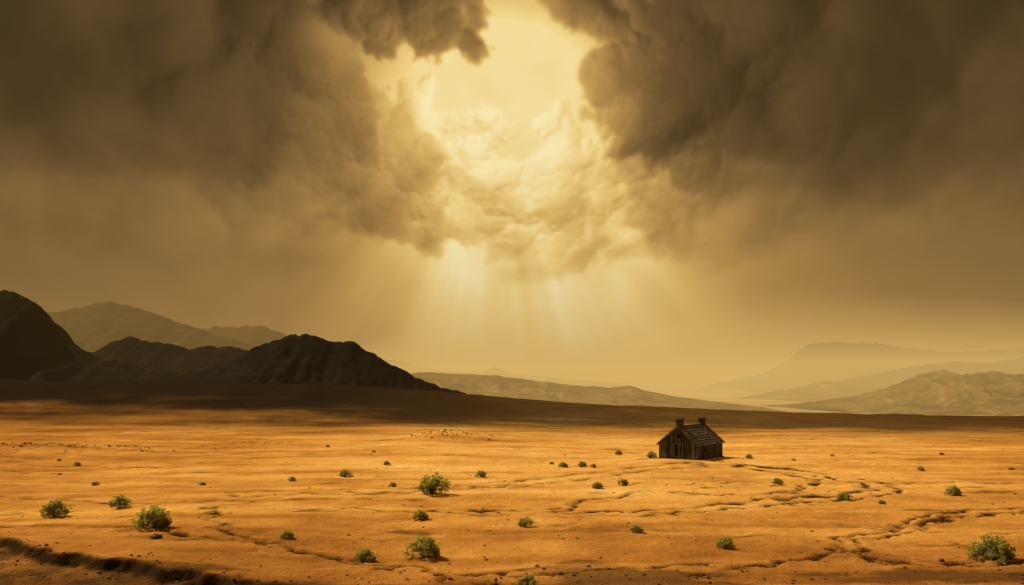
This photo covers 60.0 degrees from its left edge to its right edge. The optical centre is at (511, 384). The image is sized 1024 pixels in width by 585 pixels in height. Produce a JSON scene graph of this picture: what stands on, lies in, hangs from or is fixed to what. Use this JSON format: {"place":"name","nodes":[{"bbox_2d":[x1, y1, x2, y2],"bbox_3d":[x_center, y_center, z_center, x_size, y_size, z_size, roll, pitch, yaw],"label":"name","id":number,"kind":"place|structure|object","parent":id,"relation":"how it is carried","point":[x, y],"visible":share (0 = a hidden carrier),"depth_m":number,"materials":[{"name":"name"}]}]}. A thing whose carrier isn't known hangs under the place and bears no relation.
{"place":"outdoors","nodes":[
{"label":"outdoors","id":0,"kind":"place"},
{"bbox_2d":[0,290,182,380],"bbox_3d":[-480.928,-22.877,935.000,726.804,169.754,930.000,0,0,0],"label":"mountain","id":1,"kind":"structure","parent":0,"point":[37,343],"depth_m":867.01,"materials":[{"name":"brown stone"}]},
{"bbox_2d":[47,301,255,351],"bbox_3d":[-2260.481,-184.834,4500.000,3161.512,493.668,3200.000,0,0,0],"label":"mountain","id":2,"kind":"structure","parent":0,"point":[94,327],"depth_m":4432.01,"materials":[{"name":"brown stone"}]},
{"bbox_2d":[88,336,247,373],"bbox_3d":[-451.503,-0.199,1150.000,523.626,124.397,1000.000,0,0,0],"label":"mountain","id":3,"kind":"structure","parent":0,"point":[154,355],"depth_m":1106.55,"materials":[{"name":"brown stone"}]},
{"bbox_2d":[164,334,465,393],"bbox_3d":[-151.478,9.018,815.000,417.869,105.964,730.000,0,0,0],"label":"mountain","id":4,"kind":"structure","parent":0,"point":[302,359],"depth_m":731.42,"materials":[{"name":"brown stone"}]},
{"bbox_2d":[203,325,447,373],"bbox_3d":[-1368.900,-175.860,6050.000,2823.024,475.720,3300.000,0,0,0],"label":"mountain","id":5,"kind":"structure","parent":0,"point":[258,335],"depth_m":6078.20,"materials":[{"name":"brown stone"}]},
{"bbox_2d":[0,0,1023,374],"bbox_3d":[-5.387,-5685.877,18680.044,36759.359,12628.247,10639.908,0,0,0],"label":"sky","id":6,"kind":"structure","parent":0,"point":[646,186],"depth_m":22281.96,"materials":[{"name":"brown"}]},
{"bbox_2d":[0,379,1023,584],"bbox_3d":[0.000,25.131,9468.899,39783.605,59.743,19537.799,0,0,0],"label":"ground","id":7,"kind":"structure","parent":0,"point":[262,429],"depth_m":83.76,"materials":[{"name":"orange sand"}]},
{"bbox_2d":[39,499,72,517],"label":"desert shrub","id":8,"kind":"object","parent":7,"relation":"on","point":[48,508],"visible":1,"depth_m":67.41,"materials":[{"name":"green plant"}]},
{"bbox_2d":[91,480,99,485],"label":"desert shrub","id":9,"kind":"object","parent":7,"relation":"on","point":[96,483],"visible":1,"depth_m":89.43,"materials":[{"name":"green plant"}]},
{"bbox_2d":[108,494,134,508],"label":"desert shrub","id":10,"kind":"object","parent":7,"relation":"on","point":[119,502],"visible":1,"depth_m":71.58,"materials":[{"name":"green plant"}]},
{"bbox_2d":[130,504,172,529],"bbox_3d":[-24.528,8.943,60.227,2.772,1.637,2.852,0,0,-42],"label":"desert shrub","id":11,"kind":"object","parent":7,"relation":"on","point":[159,518],"visible":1,"depth_m":59.79,"materials":[{"name":"green plant"}]},
{"bbox_2d":[149,533,162,538],"bbox_3d":[-22.569,9.650,56.202,0.769,0.488,0.578,0,0,-37],"label":"rock","id":12,"kind":"object","parent":7,"relation":"on","point":[156,536],"visible":0.97,"depth_m":56.02,"materials":[{"name":"stone"}]},
{"bbox_2d":[278,529,293,538],"bbox_3d":[-14.700,9.739,57.767,1.129,0.614,1.097,0,0,-29],"label":"desert shrub","id":13,"kind":"object","parent":7,"relation":"on","point":[288,534],"visible":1,"depth_m":57.70,"materials":[{"name":"green plant"}]},
{"bbox_2d":[339,469,351,476],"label":"desert shrub","id":14,"kind":"object","parent":7,"relation":"on","point":[344,473],"visible":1,"depth_m":95.94,"materials":[{"name":"green plant"}]},
{"bbox_2d":[354,547,379,562],"bbox_3d":[-8.469,9.906,51.440,1.420,0.847,1.578,0,0,-42],"label":"desert shrub","id":15,"kind":"object","parent":7,"relation":"on","point":[362,555],"visible":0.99,"depth_m":51.30,"materials":[{"name":"green plant"}]},
{"bbox_2d":[388,482,396,486],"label":"desert shrub","id":16,"kind":"object","parent":7,"relation":"on","point":[392,484],"visible":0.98,"depth_m":85.47,"materials":[{"name":"green plant"}]},
{"bbox_2d":[411,508,428,520],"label":"desert shrub","id":17,"kind":"object","parent":7,"relation":"on","point":[423,515],"visible":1,"depth_m":65.83,"materials":[{"name":"green plant"}]},
{"bbox_2d":[401,535,441,559],"bbox_3d":[-5.293,9.607,52.587,2.173,1.410,2.212,0,0,23],"label":"desert shrub","id":18,"kind":"object","parent":7,"relation":"on","point":[427,548],"visible":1,"depth_m":52.34,"materials":[{"name":"green plant"}]},
{"bbox_2d":[417,471,450,493],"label":"desert shrub","id":19,"kind":"object","parent":7,"relation":"on","point":[431,484],"visible":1,"depth_m":78.70,"materials":[{"name":"green plant"}]},
{"bbox_2d":[475,470,485,476],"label":"desert shrub","id":20,"kind":"object","parent":7,"relation":"on","point":[481,474],"visible":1,"depth_m":94.39,"materials":[{"name":"green plant"}]},
{"bbox_2d":[0,429,1023,584],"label":"scattered stones","id":21,"kind":"object","parent":7,"relation":"on","point":[573,574],"visible":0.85,"depth_m":49.34,"materials":[{"name":"brown stone"}]},
{"bbox_2d":[517,516,532,526],"bbox_3d":[0.999,9.661,62.825,1.221,0.821,1.113,0,0,-37],"label":"desert shrub","id":22,"kind":"object","parent":7,"relation":"on","point":[523,522],"visible":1,"depth_m":62.73,"materials":[{"name":"green plant"}]},
{"bbox_2d":[517,574,538,584],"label":"desert shrub","id":23,"kind":"object","parent":7,"relation":"on","point":[529,579],"visible":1,"depth_m":44.33,"materials":[{"name":"green plant"}]},
{"bbox_2d":[558,461,568,467],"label":"desert shrub","id":24,"kind":"object","parent":7,"relation":"on","point":[564,464],"visible":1,"depth_m":109.47,"materials":[{"name":"green plant"}]},
{"bbox_2d":[577,461,586,466],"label":"desert shrub","id":25,"kind":"object","parent":7,"relation":"on","point":[581,464],"visible":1,"depth_m":109.71,"materials":[{"name":"green plant"}]},
{"bbox_2d":[592,482,602,488],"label":"desert shrub","id":26,"kind":"object","parent":7,"relation":"on","point":[598,485],"visible":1,"depth_m":83.52,"materials":[{"name":"green plant"}]},
{"bbox_2d":[617,477,627,484],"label":"desert shrub","id":27,"kind":"object","parent":7,"relation":"on","point":[624,481],"visible":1,"depth_m":86.01,"materials":[{"name":"green plant"}]},
{"bbox_2d":[630,524,644,532],"bbox_3d":[8.476,9.748,60.056,1.037,0.607,0.933,0,0,-14],"label":"desert shrub","id":28,"kind":"object","parent":7,"relation":"on","point":[636,528],"visible":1,"depth_m":59.90,"materials":[{"name":"green plant"}]},
{"bbox_2d":[646,451,656,457],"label":"desert shrub","id":29,"kind":"object","parent":7,"relation":"on","point":[650,455],"visible":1,"depth_m":116.48,"materials":[{"name":"green plant"}]},
{"bbox_2d":[656,417,724,459],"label":"wooden hut","id":30,"kind":"object","parent":7,"relation":"on","point":[701,440],"visible":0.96,"depth_m":115.12,"materials":[{"name":"brown wood"}]},
{"bbox_2d":[673,439,716,458],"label":"door and window frames","id":31,"kind":"structure","parent":30,"relation":"in","point":[682,444],"depth_m":114.74,"materials":[{"name":"brown wood"}]},
{"bbox_2d":[716,536,735,548],"bbox_3d":[13.294,9.835,55.182,1.280,0.820,1.282,0,0,20],"label":"desert shrub","id":32,"kind":"object","parent":7,"relation":"on","point":[726,542],"visible":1,"depth_m":55.03,"materials":[{"name":"green plant"}]},
{"bbox_2d":[772,478,783,483],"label":"desert shrub","id":33,"kind":"object","parent":7,"relation":"on","point":[778,480],"visible":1,"depth_m":87.34,"materials":[{"name":"green plant"}]},
{"bbox_2d":[837,491,853,500],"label":"desert shrub","id":34,"kind":"object","parent":7,"relation":"on","point":[844,496],"visible":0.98,"depth_m":76.37,"materials":[{"name":"green plant"}]},
{"bbox_2d":[944,485,962,495],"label":"desert shrub","id":35,"kind":"object","parent":7,"relation":"on","point":[955,490],"visible":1,"depth_m":80.09,"materials":[{"name":"green plant"}]},
{"bbox_2d":[965,533,1016,563],"bbox_3d":[27.763,9.465,51.462,2.852,1.648,2.772,0,0,16],"label":"desert shrub","id":36,"kind":"object","parent":7,"relation":"on","point":[987,550],"visible":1,"depth_m":51.23,"materials":[{"name":"green plant"}]},
{"bbox_2d":[411,367,628,387],"bbox_3d":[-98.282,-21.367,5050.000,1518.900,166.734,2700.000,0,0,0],"label":"hill","id":37,"kind":"structure","parent":0,"point":[500,372],"depth_m":5088.08,"materials":[{"name":"stone"}]},
{"bbox_2d":[411,372,788,411],"bbox_3d":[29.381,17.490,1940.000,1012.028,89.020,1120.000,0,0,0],"label":"hill","id":38,"kind":"structure","parent":0,"point":[498,386],"depth_m":1816.86,"materials":[{"name":"brown sand"}]},
{"bbox_2d":[522,371,755,391],"bbox_3d":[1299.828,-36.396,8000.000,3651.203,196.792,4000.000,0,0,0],"label":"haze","id":39,"kind":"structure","parent":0,"point":[660,382],"depth_m":8062.47,"materials":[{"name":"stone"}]},
{"bbox_2d":[738,380,902,401],"bbox_3d":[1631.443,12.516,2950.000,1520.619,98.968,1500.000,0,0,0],"label":"hill","id":40,"kind":"structure","parent":0,"point":[821,390],"depth_m":2887.99,"materials":[{"name":"brown stone"}]},
{"bbox_2d":[683,342,1023,393],"bbox_3d":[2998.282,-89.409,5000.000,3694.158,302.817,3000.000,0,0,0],"label":"mesa","id":41,"kind":"structure","parent":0,"point":[822,361],"depth_m":4790.25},
{"bbox_2d":[768,369,1023,415],"bbox_3d":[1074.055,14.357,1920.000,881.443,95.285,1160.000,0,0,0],"label":"hill","id":42,"kind":"structure","parent":0,"point":[946,392],"depth_m":1774.11,"materials":[{"name":"brown stone"}]},
{"bbox_2d":[836,357,1023,386],"bbox_3d":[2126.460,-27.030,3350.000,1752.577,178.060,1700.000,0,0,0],"label":"hill","id":43,"kind":"structure","parent":0,"point":[1012,366],"depth_m":3335.14,"materials":[{"name":"brown stone"}]}
]}

